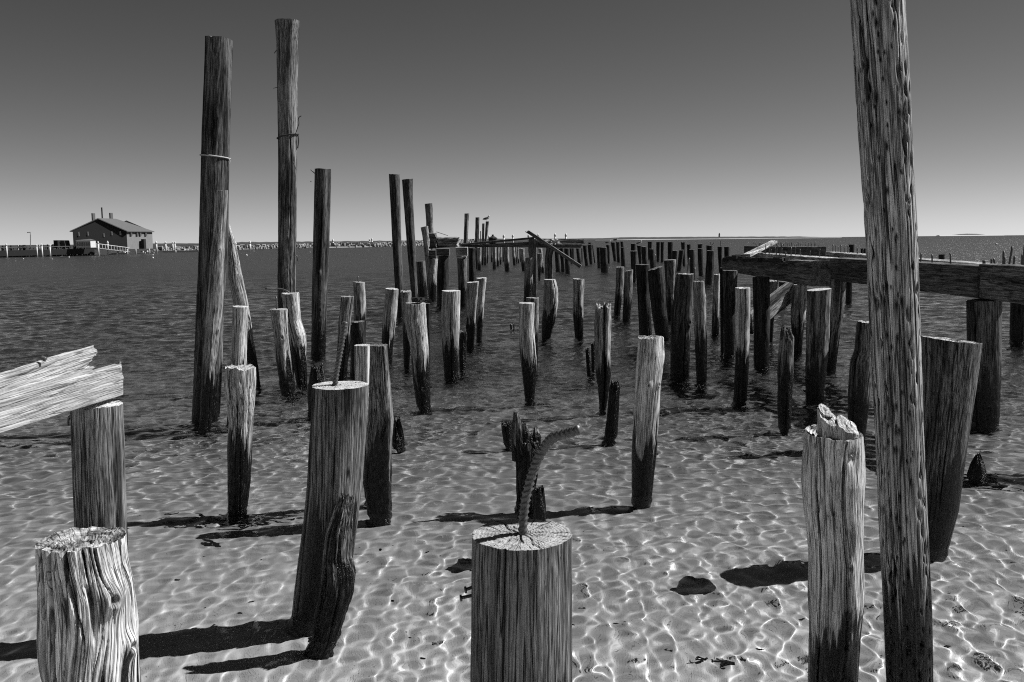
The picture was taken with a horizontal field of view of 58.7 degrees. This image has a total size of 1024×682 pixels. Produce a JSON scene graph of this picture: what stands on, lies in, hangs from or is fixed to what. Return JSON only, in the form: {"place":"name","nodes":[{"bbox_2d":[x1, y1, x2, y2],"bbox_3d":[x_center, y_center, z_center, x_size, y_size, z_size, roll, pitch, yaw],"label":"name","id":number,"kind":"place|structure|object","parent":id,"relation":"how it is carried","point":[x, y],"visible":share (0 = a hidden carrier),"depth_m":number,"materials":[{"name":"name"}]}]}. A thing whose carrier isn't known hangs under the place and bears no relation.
{"place":"outdoors","nodes":[
{"label":"outdoors","id":0,"kind":"place"},
{"bbox_2d":[153,239,461,244],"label":"hills","id":1,"kind":"structure","parent":0,"point":[277,242],"depth_m":1478.13,"materials":[{"name":"grey"}]},
{"bbox_2d":[429,237,533,248],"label":"sagging beam","id":2,"kind":"structure","parent":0,"point":[517,244],"depth_m":30.28,"materials":[{"name":"grey wood"}]},
{"bbox_2d":[428,232,459,246],"bbox_3d":[-2.236,-3.352,30.031,1.016,0.517,0.803,-1,6,0],"label":"mossy timber","id":3,"kind":"object","parent":2,"relation":"on","point":[435,241],"visible":1,"depth_m":29.83,"materials":[{"name":"grey wood"}]},
{"bbox_2d":[0,235,1023,681],"bbox_3d":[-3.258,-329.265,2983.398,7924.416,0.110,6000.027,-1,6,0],"label":"water","id":4,"kind":"structure","parent":0,"point":[692,567],"depth_m":7.25,"materials":[{"name":"grey liquid"}]},
{"bbox_2d":[0,244,94,256],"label":"pier","id":5,"kind":"structure","parent":4,"relation":"in","point":[20,252],"depth_m":155.06,"materials":[{"name":"white paint"}]},
{"bbox_2d":[75,239,95,247],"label":"white kiosk","id":6,"kind":"object","parent":5,"relation":"on","point":[87,243],"visible":1,"depth_m":157.73,"materials":[{"name":"paint"}]},
{"bbox_2d":[70,207,153,248],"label":"pier house","id":7,"kind":"structure","parent":5,"relation":"on","point":[116,233],"depth_m":164.51,"materials":[{"name":"grey wood"}]},
{"bbox_2d":[67,399,127,548],"bbox_3d":[-2.139,1.072,4.739,0.293,1.528,0.259,-1,6,0],"label":"wooden pile","id":8,"kind":"object","parent":4,"relation":"in","point":[98,464],"visible":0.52,"depth_m":4.59,"materials":[{"name":"grey wood"}]},
{"bbox_2d":[0,345,123,432],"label":"broken beam","id":9,"kind":"structure","parent":8,"relation":"on","point":[43,387],"depth_m":4.28,"materials":[{"name":"grey wood"}]},
{"bbox_2d":[224,364,255,508],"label":"wooden pile","id":10,"kind":"object","parent":4,"relation":"in","point":[240,386],"visible":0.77,"depth_m":6.83,"materials":[{"name":"grey wood"}]},
{"bbox_2d":[150,245,391,250],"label":"breakwater","id":11,"kind":"object","parent":4,"relation":"in","point":[277,248],"visible":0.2,"depth_m":298.88,"materials":[{"name":"grey stone"}]},
{"bbox_2d":[152,239,474,250],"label":"breakwater stones","id":12,"kind":"object","parent":11,"relation":"on","point":[310,245],"visible":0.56,"depth_m":302.42,"materials":[{"name":"grey stone"}]},
{"bbox_2d":[270,297,295,392],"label":"wooden pile","id":13,"kind":"object","parent":4,"relation":"in","point":[279,318],"visible":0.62,"depth_m":12.05,"materials":[{"name":"grey wood"}]},
{"bbox_2d":[265,288,306,384],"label":"wooden pile","id":14,"kind":"object","parent":4,"relation":"in","point":[296,331],"visible":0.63,"depth_m":12.81,"materials":[{"name":"grey wood"}]},
{"bbox_2d":[273,18,301,373],"bbox_3d":[-3.196,-1.527,13.121,0.507,5.997,0.345,-1,6,0],"label":"tall pile","id":15,"kind":"object","parent":4,"relation":"in","point":[287,36],"visible":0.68,"depth_m":12.88,"materials":[{"name":"grey wood"}]},
{"bbox_2d":[292,321,368,621],"bbox_3d":[-1.003,0.852,4.888,0.500,1.923,0.300,-1,6,0],"label":"wooden pile","id":16,"kind":"object","parent":4,"relation":"in","point":[337,439],"visible":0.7,"depth_m":4.75,"materials":[{"name":"grey wood"}]},
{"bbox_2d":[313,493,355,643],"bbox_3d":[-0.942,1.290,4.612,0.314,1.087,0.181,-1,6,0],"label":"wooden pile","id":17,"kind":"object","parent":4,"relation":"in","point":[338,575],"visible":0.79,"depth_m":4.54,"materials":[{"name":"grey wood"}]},
{"bbox_2d":[336,296,353,377],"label":"wooden pile","id":18,"kind":"object","parent":4,"relation":"in","point":[346,308],"visible":0.42,"depth_m":13.42,"materials":[{"name":"grey wood"}]},
{"bbox_2d":[382,288,398,362],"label":"wooden pile","id":19,"kind":"object","parent":4,"relation":"in","point":[390,313],"visible":0.48,"depth_m":15.01,"materials":[{"name":"grey wood"}]},
{"bbox_2d":[389,174,403,315],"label":"tall pile","id":20,"kind":"object","parent":4,"relation":"in","point":[394,183],"visible":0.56,"depth_m":24.31,"materials":[{"name":"grey wood"}]},
{"bbox_2d":[404,297,430,405],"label":"wooden pile","id":21,"kind":"object","parent":4,"relation":"in","point":[415,320],"visible":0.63,"depth_m":11.02,"materials":[{"name":"grey wood"}]},
{"bbox_2d":[441,290,459,375],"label":"wooden pile","id":22,"kind":"object","parent":4,"relation":"in","point":[450,317],"visible":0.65,"depth_m":13.45,"materials":[{"name":"grey wood"}]},
{"bbox_2d":[459,423,582,681],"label":"wooden pile","id":23,"kind":"object","parent":4,"relation":"in","point":[520,588],"visible":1,"depth_m":2.90,"materials":[{"name":"grey wood"}]},
{"bbox_2d":[519,302,536,397],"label":"wooden pile","id":24,"kind":"object","parent":4,"relation":"in","point":[528,358],"visible":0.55,"depth_m":11.52,"materials":[{"name":"grey wood"}]},
{"bbox_2d":[573,278,583,335],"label":"wooden pile","id":25,"kind":"object","parent":4,"relation":"in","point":[578,300],"visible":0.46,"depth_m":18.82,"materials":[{"name":"grey wood"}]},
{"bbox_2d":[594,302,610,406],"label":"wooden pile","id":26,"kind":"object","parent":4,"relation":"in","point":[602,328],"visible":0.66,"depth_m":10.80,"materials":[{"name":"grey wood"}]},
{"bbox_2d":[636,264,651,334],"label":"wooden pile","id":27,"kind":"object","parent":4,"relation":"in","point":[644,316],"visible":0.52,"depth_m":19.02,"materials":[{"name":"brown wood"}]},
{"bbox_2d":[631,335,664,496],"bbox_3d":[1.050,0.793,7.092,0.265,1.678,0.219,-1,6,0],"label":"wooden pile","id":28,"kind":"object","parent":4,"relation":"in","point":[649,364],"visible":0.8,"depth_m":6.99,"materials":[{"name":"grey wood"}]},
{"bbox_2d":[670,258,693,374],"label":"wooden pile","id":29,"kind":"object","parent":4,"relation":"in","point":[681,323],"visible":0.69,"depth_m":13.37,"materials":[{"name":"grey wood"}]},
{"bbox_2d":[693,268,706,379],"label":"wooden pile","id":30,"kind":"object","parent":4,"relation":"in","point":[700,323],"visible":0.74,"depth_m":12.85,"materials":[{"name":"grey wood"}]},
{"bbox_2d":[723,270,737,352],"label":"wooden pile","id":31,"kind":"object","parent":4,"relation":"in","point":[730,281],"visible":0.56,"depth_m":15.80,"materials":[{"name":"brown wood"}]},
{"bbox_2d":[722,244,830,285],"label":"pier beam","id":32,"kind":"structure","parent":31,"relation":"on","point":[811,272],"depth_m":13.68,"materials":[{"name":"grey wood"}]},
{"bbox_2d":[734,287,749,398],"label":"wooden pile","id":33,"kind":"object","parent":4,"relation":"in","point":[742,318],"visible":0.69,"depth_m":11.30,"materials":[{"name":"grey wood"}]},
{"bbox_2d":[752,276,769,366],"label":"wooden pile","id":34,"kind":"object","parent":4,"relation":"in","point":[761,308],"visible":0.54,"depth_m":14.18,"materials":[{"name":"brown wood"}]},
{"bbox_2d":[805,288,831,397],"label":"wooden pile","id":35,"kind":"object","parent":4,"relation":"in","point":[818,323],"visible":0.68,"depth_m":11.35,"materials":[{"name":"grey wood"}]},
{"bbox_2d":[801,404,865,681],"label":"wooden pile","id":36,"kind":"object","parent":4,"relation":"in","point":[833,475],"visible":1,"depth_m":3.76,"materials":[{"name":"grey wood"}]},
{"bbox_2d":[847,320,871,439],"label":"wooden pile","id":37,"kind":"object","parent":4,"relation":"in","point":[859,385],"visible":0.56,"depth_m":8.88,"materials":[{"name":"grey wood"}]},
{"bbox_2d":[850,0,932,681],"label":"tall pole","id":38,"kind":"object","parent":4,"relation":"in","point":[881,65],"visible":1,"depth_m":3.39,"materials":[{"name":"grey wood"}]},
{"bbox_2d":[921,336,982,548],"bbox_3d":[2.777,0.834,5.890,0.416,1.739,0.356,-1,6,0],"label":"wooden pile","id":39,"kind":"object","parent":4,"relation":"in","point":[950,370],"visible":0.6,"depth_m":5.74,"materials":[{"name":"grey wood"}]},
{"bbox_2d":[0,0,1023,244],"label":"sky","id":40,"kind":"structure","parent":0,"point":[575,118],"materials":[{"name":"grey"}]},
{"bbox_2d":[525,230,581,267],"bbox_3d":[1.341,-2.986,29.549,1.864,1.246,0.101,1,6,12],"label":"fallen plank","id":41,"kind":"object","parent":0,"point":[553,248],"visible":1,"depth_m":29.50,"materials":[{"name":"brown wood"}]},
{"bbox_2d":[462,236,826,240],"bbox_3d":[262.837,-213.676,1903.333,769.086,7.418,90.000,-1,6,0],"label":"hills","id":42,"kind":"structure","parent":0,"point":[624,238],"depth_m":1872.97,"materials":[{"name":"grey"}]},
{"bbox_2d":[744,241,825,256],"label":"pier beam","id":43,"kind":"structure","parent":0,"point":[806,250],"depth_m":33.13,"materials":[{"name":"grey wood"}]},
{"bbox_2d":[752,247,837,260],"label":"pier beam","id":44,"kind":"structure","parent":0,"point":[799,257],"depth_m":17.82,"materials":[{"name":"grey wood"}]},
{"bbox_2d":[743,240,776,256],"bbox_3d":[5.650,-2.101,20.650,0.162,0.343,2.824,3,7,27],"label":"sloping plank","id":45,"kind":"object","parent":44,"relation":"on","point":[752,252],"visible":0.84,"depth_m":20.37,"materials":[{"name":"grey wood"}]},
{"bbox_3d":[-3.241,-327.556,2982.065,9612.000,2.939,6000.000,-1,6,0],"label":"sea bed","id":46,"kind":"structure","parent":0,"visible":0},
{"bbox_2d":[35,526,140,681],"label":"wooden pile","id":47,"kind":"object","parent":46,"relation":"on","point":[87,622],"visible":1,"depth_m":3.07,"materials":[{"name":"grey wood"}]},
{"bbox_2d":[192,35,232,420],"bbox_3d":[-3.387,-0.911,10.234,0.702,4.857,0.333,-1,6,0],"label":"tall pile","id":48,"kind":"object","parent":46,"relation":"on","point":[215,133],"visible":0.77,"depth_m":10.01,"materials":[{"name":"grey wood"}]},
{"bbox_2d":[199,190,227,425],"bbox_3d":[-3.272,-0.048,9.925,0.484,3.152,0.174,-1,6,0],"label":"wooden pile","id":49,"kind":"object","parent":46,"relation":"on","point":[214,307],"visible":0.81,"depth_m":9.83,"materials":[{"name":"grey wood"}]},
{"bbox_2d":[218,317,223,413],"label":"wooden pile","id":50,"kind":"object","parent":46,"relation":"on","point":[219,403],"visible":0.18,"depth_m":10.69,"materials":[{"name":"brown wood"}]},
{"bbox_2d":[227,305,248,421],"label":"wooden pile","id":51,"kind":"object","parent":46,"relation":"on","point":[239,335],"visible":0.37,"depth_m":10.09,"materials":[{"name":"grey wood"}]},
{"bbox_2d":[228,224,259,384],"bbox_3d":[-3.702,-0.092,12.811,0.504,3.103,0.205,-1,6,0],"label":"leaning log","id":52,"kind":"object","parent":46,"relation":"on","point":[237,287],"visible":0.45,"depth_m":12.67,"materials":[{"name":"grey wood"}]},
{"bbox_2d":[307,363,324,411],"bbox_3d":[-2.344,0.862,10.827,0.262,1.235,0.206,-1,6,0],"label":"pile stub","id":53,"kind":"object","parent":46,"relation":"on","point":[317,374],"visible":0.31,"depth_m":10.74,"materials":[{"name":"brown wood"}]},
{"bbox_2d":[310,168,330,354],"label":"tall pile","id":54,"kind":"object","parent":46,"relation":"on","point":[322,208],"visible":0.84,"depth_m":16.15,"materials":[{"name":"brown wood"}]},
{"bbox_2d":[350,320,365,374],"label":"wooden pile","id":55,"kind":"object","parent":46,"relation":"on","point":[358,333],"visible":0.3,"depth_m":13.76,"materials":[{"name":"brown wood"}]},
{"bbox_2d":[353,276,365,329],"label":"wooden pile","id":56,"kind":"object","parent":46,"relation":"on","point":[359,295],"visible":0.38,"depth_m":18.05,"materials":[{"name":"grey wood"}]},
{"bbox_2d":[354,344,369,497],"bbox_3d":[-1.138,0.837,7.148,0.155,1.631,0.113,-1,6,0],"label":"square post","id":57,"kind":"object","parent":46,"relation":"on","point":[362,359],"visible":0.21,"depth_m":7.03,"materials":[{"name":"grey wood"}]},
{"bbox_2d":[363,343,393,514],"bbox_3d":[-0.987,0.850,6.737,0.222,1.662,0.204,-1,6,0],"label":"square post","id":58,"kind":"object","parent":46,"relation":"on","point":[377,478],"visible":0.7,"depth_m":6.64,"materials":[{"name":"grey wood"}]},
{"bbox_2d":[392,415,404,442],"bbox_3d":[-1.129,1.138,9.130,0.127,0.797,0.123,5,8,39],"label":"pile stub","id":59,"kind":"object","parent":46,"relation":"on","point":[398,435],"visible":0.4,"depth_m":9.07,"materials":[{"name":"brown wood"}]},
{"bbox_2d":[401,290,410,365],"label":"wooden pile","id":60,"kind":"object","parent":46,"relation":"on","point":[405,296],"visible":0.45,"depth_m":14.61,"materials":[{"name":"grey wood"}]},
{"bbox_2d":[402,179,417,301],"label":"tall pile","id":61,"kind":"object","parent":46,"relation":"on","point":[407,185],"visible":0.61,"depth_m":22.54,"materials":[{"name":"grey wood"}]},
{"bbox_2d":[416,261,427,298],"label":"wooden pile","id":62,"kind":"object","parent":46,"relation":"on","point":[421,279],"visible":0.32,"depth_m":31.00,"materials":[{"name":"grey wood"}]},
{"bbox_2d":[421,226,430,287],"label":"wooden pile","id":63,"kind":"object","parent":46,"relation":"on","point":[425,235],"visible":0.43,"depth_m":34.49,"materials":[{"name":"grey wood"}]},
{"bbox_2d":[426,303,429,365],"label":"wooden pile","id":64,"kind":"object","parent":46,"relation":"on","point":[428,316],"visible":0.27,"depth_m":14.62,"materials":[{"name":"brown wood"}]},
{"bbox_2d":[425,203,434,249],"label":"tall pile","id":65,"kind":"object","parent":46,"relation":"on","point":[429,214],"visible":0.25,"depth_m":52.37,"materials":[{"name":"grey wood"}]},
{"bbox_2d":[428,250,437,298],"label":"wooden pile","id":66,"kind":"object","parent":46,"relation":"on","point":[432,269],"visible":0.48,"depth_m":31.61,"materials":[{"name":"grey wood"}]},
{"bbox_2d":[436,248,449,304],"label":"wooden pile","id":67,"kind":"object","parent":46,"relation":"on","point":[443,254],"visible":0.49,"depth_m":28.18,"materials":[{"name":"grey wood"}]},
{"bbox_2d":[456,247,467,303],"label":"wooden pile","id":68,"kind":"object","parent":46,"relation":"on","point":[462,269],"visible":0.62,"depth_m":28.97,"materials":[{"name":"grey wood"}]},
{"bbox_2d":[459,330,466,367],"bbox_3d":[-0.779,0.634,14.378,0.160,1.639,0.123,-1,6,0],"label":"pile stub","id":69,"kind":"object","parent":46,"relation":"on","point":[462,348],"visible":0.48,"depth_m":14.28,"materials":[{"name":"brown wood"}]},
{"bbox_2d":[463,213,468,257],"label":"tall pile","id":70,"kind":"object","parent":46,"relation":"on","point":[466,220],"visible":0.3,"depth_m":59.95,"materials":[{"name":"grey wood"}]},
{"bbox_2d":[468,248,475,281],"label":"wooden pile","id":71,"kind":"object","parent":46,"relation":"on","point":[472,266],"visible":0.3,"depth_m":31.37,"materials":[{"name":"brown wood"}]},
{"bbox_2d":[466,281,478,346],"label":"wooden pile","id":72,"kind":"object","parent":46,"relation":"on","point":[471,296],"visible":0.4,"depth_m":17.12,"materials":[{"name":"grey wood"}]},
{"bbox_2d":[475,217,478,268],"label":"tall pile","id":73,"kind":"object","parent":46,"relation":"on","point":[476,229],"visible":0.38,"depth_m":63.64,"materials":[{"name":"grey wood"}]},
{"bbox_2d":[476,277,486,339],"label":"wooden pile","id":74,"kind":"object","parent":46,"relation":"on","point":[480,304],"visible":0.47,"depth_m":18.20,"materials":[{"name":"grey wood"}]},
{"bbox_2d":[501,421,511,441],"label":"pile stub","id":75,"kind":"object","parent":46,"relation":"on","point":[506,428],"visible":0.36,"depth_m":9.09,"materials":[{"name":"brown wood"}]},
{"bbox_2d":[511,411,540,501],"bbox_3d":[0.113,1.085,7.012,0.228,1.127,0.194,-1,6,0],"label":"pile stub","id":76,"kind":"object","parent":46,"relation":"on","point":[525,444],"visible":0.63,"depth_m":6.91,"materials":[{"name":"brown wood"}]},
{"bbox_2d":[524,257,533,298],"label":"wooden pile","id":77,"kind":"object","parent":46,"relation":"on","point":[528,277],"visible":0.38,"depth_m":30.80,"materials":[{"name":"grey wood"}]},
{"bbox_2d":[528,239,536,293],"bbox_3d":[0.775,-1.420,33.613,0.316,4.694,0.313,-1,6,0],"label":"square post","id":78,"kind":"object","parent":46,"relation":"on","point":[532,250],"visible":0.33,"depth_m":33.32,"materials":[{"name":"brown wood"}]},
{"bbox_2d":[526,297,538,371],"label":"wooden pile","id":79,"kind":"object","parent":46,"relation":"on","point":[535,300],"visible":0.3,"depth_m":13.49,"materials":[{"name":"grey wood"}]},
{"bbox_2d":[532,485,545,520],"bbox_3d":[0.193,1.347,6.408,0.095,0.690,0.103,-1,6,0],"label":"pile stub","id":80,"kind":"object","parent":46,"relation":"on","point":[539,505],"visible":0.44,"depth_m":6.35,"materials":[{"name":"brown wood"}]},
{"bbox_2d":[545,248,553,278],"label":"square post","id":81,"kind":"object","parent":46,"relation":"on","point":[549,263],"visible":0.25,"depth_m":41.29,"materials":[{"name":"grey wood"}]},
{"bbox_2d":[535,239,584,247],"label":"ragged deck","id":82,"kind":"structure","parent":81,"relation":"on","point":[566,243],"depth_m":31.16,"materials":[{"name":"grey wood"}]},
{"bbox_2d":[542,279,557,337],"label":"wooden pile","id":83,"kind":"object","parent":46,"relation":"on","point":[550,303],"visible":0.57,"depth_m":18.52,"materials":[{"name":"grey wood"}]},
{"bbox_2d":[585,347,591,375],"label":"pile stub","id":84,"kind":"object","parent":46,"relation":"on","point":[588,364],"visible":0.38,"depth_m":13.44,"materials":[{"name":"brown wood"}]},
{"bbox_2d":[600,247,607,272],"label":"wooden pile","id":85,"kind":"object","parent":46,"relation":"on","point":[603,261],"visible":0.45,"depth_m":54.46,"materials":[{"name":"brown wood"}]},
{"bbox_2d":[604,379,619,436],"bbox_3d":[1.006,0.945,9.335,0.202,1.126,0.134,-1,6,0],"label":"pile stub","id":86,"kind":"object","parent":46,"relation":"on","point":[611,428],"visible":0.61,"depth_m":9.26,"materials":[{"name":"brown wood"}]},
{"bbox_2d":[614,267,623,311],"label":"wooden pile","id":87,"kind":"object","parent":46,"relation":"on","point":[619,286],"visible":0.47,"depth_m":24.77,"materials":[{"name":"grey wood"}]},
{"bbox_2d":[622,270,632,318],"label":"wooden pile","id":88,"kind":"object","parent":46,"relation":"on","point":[628,288],"visible":0.38,"depth_m":22.83,"materials":[{"name":"grey wood"}]},
{"bbox_2d":[630,251,636,282],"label":"wooden pile","id":89,"kind":"object","parent":46,"relation":"on","point":[633,254],"visible":0.3,"depth_m":41.79,"materials":[{"name":"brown wood"}]},
{"bbox_2d":[648,254,668,337],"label":"wooden pile","id":90,"kind":"object","parent":46,"relation":"on","point":[656,281],"visible":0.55,"depth_m":18.23,"materials":[{"name":"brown wood"}]},
{"bbox_2d":[664,259,675,317],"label":"wooden pile","id":91,"kind":"object","parent":46,"relation":"on","point":[670,269],"visible":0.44,"depth_m":22.75,"materials":[{"name":"grey wood"}]},
{"bbox_2d":[697,248,702,275],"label":"wooden pile","id":92,"kind":"object","parent":46,"relation":"on","point":[700,261],"visible":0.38,"depth_m":48.69,"materials":[{"name":"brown wood"}]},
{"bbox_2d":[705,250,713,283],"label":"wooden pile","id":93,"kind":"object","parent":46,"relation":"on","point":[709,271],"visible":0.3,"depth_m":39.86,"materials":[{"name":"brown wood"}]},
{"bbox_2d":[711,274,719,332],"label":"wooden pile","id":94,"kind":"object","parent":46,"relation":"on","point":[715,304],"visible":0.45,"depth_m":19.04,"materials":[{"name":"grey wood"}]},
{"bbox_2d":[720,268,723,350],"bbox_3d":[3.743,0.070,16.208,0.118,2.758,0.056,-1,6,0],"label":"square post","id":95,"kind":"object","parent":46,"relation":"on","point":[721,316],"visible":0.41,"depth_m":16.13,"materials":[{"name":"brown wood"}]},
{"bbox_2d":[770,280,777,340],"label":"wooden pile","id":96,"kind":"object","parent":46,"relation":"on","point":[773,285],"visible":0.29,"depth_m":17.59,"materials":[{"name":"grey wood"}]},
{"bbox_2d":[777,324,793,424],"bbox_3d":[2.935,0.642,9.786,0.172,1.657,0.165,-1,6,0],"label":"pile stub","id":97,"kind":"object","parent":46,"relation":"on","point":[785,371],"visible":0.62,"depth_m":9.70,"materials":[{"name":"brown wood"}]},
{"bbox_2d":[790,284,806,350],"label":"wooden pile","id":98,"kind":"object","parent":46,"relation":"on","point":[798,304],"visible":0.47,"depth_m":15.94,"materials":[{"name":"grey wood"}]},
{"bbox_2d":[750,282,796,333],"bbox_3d":[4.566,-0.660,15.778,0.122,0.902,2.259,4,8,38],"label":"diagonal brace","id":99,"kind":"object","parent":98,"relation":"attached to","point":[780,298],"visible":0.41,"depth_m":15.78,"materials":[{"name":"grey wood"}]},
{"bbox_2d":[827,278,846,367],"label":"wooden pile","id":100,"kind":"object","parent":46,"relation":"on","point":[838,295],"visible":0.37,"depth_m":13.83,"materials":[{"name":"grey wood"}]},
{"bbox_2d":[967,453,986,475],"bbox_3d":[3.931,1.246,7.706,0.156,0.629,0.161,-1,6,0],"label":"pile stub","id":101,"kind":"object","parent":46,"relation":"on","point":[977,467],"visible":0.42,"depth_m":7.64,"materials":[{"name":"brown wood"}]},
{"bbox_2d":[966,298,1001,423],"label":"wooden pile","id":102,"kind":"object","parent":46,"relation":"on","point":[984,322],"visible":0.56,"depth_m":9.64,"materials":[{"name":"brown wood"}]},
{"bbox_2d":[830,253,979,297],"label":"pier beam","id":103,"kind":"structure","parent":102,"relation":"on","point":[955,279],"depth_m":10.58,"materials":[{"name":"grey wood"}]},
{"bbox_2d":[825,245,1001,263],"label":"pier beam","id":104,"kind":"structure","parent":103,"relation":"on","point":[847,254],"depth_m":17.79,"materials":[{"name":"grey wood"}]},
{"bbox_2d":[979,246,1023,304],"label":"pier beam","id":105,"kind":"structure","parent":102,"relation":"on","point":[1004,281],"depth_m":9.20,"materials":[{"name":"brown wood"}]},
{"bbox_2d":[1009,303,1023,340],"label":"wooden pile","id":106,"kind":"object","parent":46,"relation":"on","point":[1016,331],"visible":0.27,"depth_m":17.19,"materials":[{"name":"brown wood"}]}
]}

